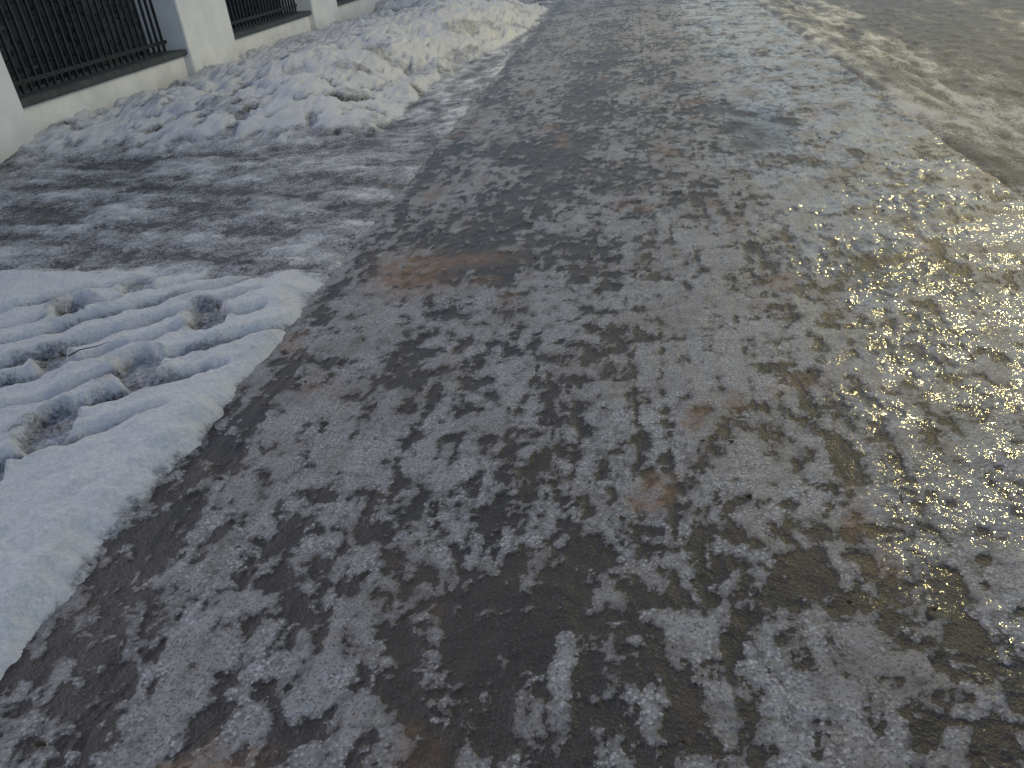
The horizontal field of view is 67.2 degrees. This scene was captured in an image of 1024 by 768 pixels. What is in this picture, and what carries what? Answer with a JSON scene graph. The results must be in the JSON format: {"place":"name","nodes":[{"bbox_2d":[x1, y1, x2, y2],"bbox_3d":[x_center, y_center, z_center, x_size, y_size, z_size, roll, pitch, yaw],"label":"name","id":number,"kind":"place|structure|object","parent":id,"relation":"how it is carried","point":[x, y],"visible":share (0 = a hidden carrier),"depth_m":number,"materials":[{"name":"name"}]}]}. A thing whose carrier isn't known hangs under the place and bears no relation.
{"place":"outdoors","nodes":[
{"label":"outdoors","id":0,"kind":"place"},
{"bbox_2d":[0,0,280,91],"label":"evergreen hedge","id":1,"kind":"object","parent":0,"point":[26,41],"visible":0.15,"depth_m":10.86,"materials":[{"name":"metal"}]},
{"bbox_2d":[0,0,557,679],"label":"snow covered verge","id":2,"kind":"structure","parent":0,"point":[186,246],"depth_m":4.75,"materials":[{"name":"white snow"}]},
{"bbox_2d":[68,342,107,356],"bbox_3d":[-1.826,-0.150,3.324,0.188,0.044,0.014,-10,31,-6],"label":"fallen twig","id":3,"kind":"object","parent":2,"relation":"on","point":[85,348],"visible":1,"depth_m":3.32,"materials":[{"name":"wood"}]},
{"bbox_2d":[0,0,1023,767],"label":"icy sidewalk","id":4,"kind":"structure","parent":0,"point":[532,552],"depth_m":2.42,"materials":[{"name":"grey ice"}]},
{"bbox_2d":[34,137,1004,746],"bbox_3d":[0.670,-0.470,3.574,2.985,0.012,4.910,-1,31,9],"label":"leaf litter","id":5,"kind":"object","parent":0,"point":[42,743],"visible":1,"depth_m":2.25,"materials":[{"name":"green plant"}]},
{"bbox_2d":[754,0,1023,197],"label":"slushy road","id":6,"kind":"structure","parent":0,"point":[950,73],"depth_m":7.91,"materials":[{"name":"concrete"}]},
{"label":"paving base","id":7,"kind":"structure","parent":0,"visible":0},
{"bbox_2d":[0,52,34,163],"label":"pillar shaft","id":8,"kind":"object","parent":7,"relation":"on","point":[16,133],"visible":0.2,"depth_m":7.21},
{"bbox_2d":[23,56,188,134],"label":"wall plinth","id":9,"kind":"structure","parent":7,"relation":"on","point":[44,115],"depth_m":8.64,"materials":[{"name":"white paint"}]},
{"bbox_2d":[0,0,166,93],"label":"iron railing","id":10,"kind":"object","parent":9,"relation":"on","point":[28,80],"visible":0.97,"depth_m":8.47,"materials":[{"name":"black metal"}]},
{"bbox_2d":[17,49,186,107],"bbox_3d":[-4.716,-3.513,8.789,0.470,0.075,3.284,-1,31,9],"label":"wall coping","id":11,"kind":"object","parent":9,"relation":"on","point":[28,98],"depth_m":8.51,"materials":[{"name":"grey concrete"}]},
{"bbox_2d":[134,0,239,75],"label":"pillar shaft","id":12,"kind":"object","parent":7,"relation":"on","point":[201,32],"visible":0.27,"depth_m":10.28,"materials":[{"name":"white paint"}]},
{"bbox_2d":[235,16,310,55],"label":"wall plinth","id":13,"kind":"structure","parent":7,"relation":"on","point":[257,40],"depth_m":12.68,"materials":[{"name":"white paint"}]},
{"bbox_2d":[225,0,296,29],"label":"iron railing","id":14,"kind":"object","parent":13,"relation":"on","point":[240,20],"visible":0.81,"depth_m":12.54,"materials":[{"name":"black metal"}]},
{"bbox_2d":[233,10,311,38],"bbox_3d":[-4.103,-5.925,12.717,0.470,0.075,3.284,-1,31,9],"label":"wall coping","id":15,"kind":"object","parent":13,"relation":"on","point":[260,26],"depth_m":12.57,"materials":[{"name":"grey concrete"}]},
{"bbox_2d":[280,0,339,29],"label":"pillar shaft","id":16,"kind":"object","parent":7,"relation":"on","point":[323,14],"depth_m":14.34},
{"bbox_2d":[338,0,380,20],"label":"wall plinth","id":17,"kind":"structure","parent":7,"relation":"on","point":[354,9],"depth_m":16.49,"materials":[{"name":"white paint"}]},
{"bbox_2d":[336,0,354,5],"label":"wall coping","id":18,"kind":"object","parent":17,"relation":"on","point":[340,2],"depth_m":15.62,"materials":[{"name":"grey concrete"}]}
]}

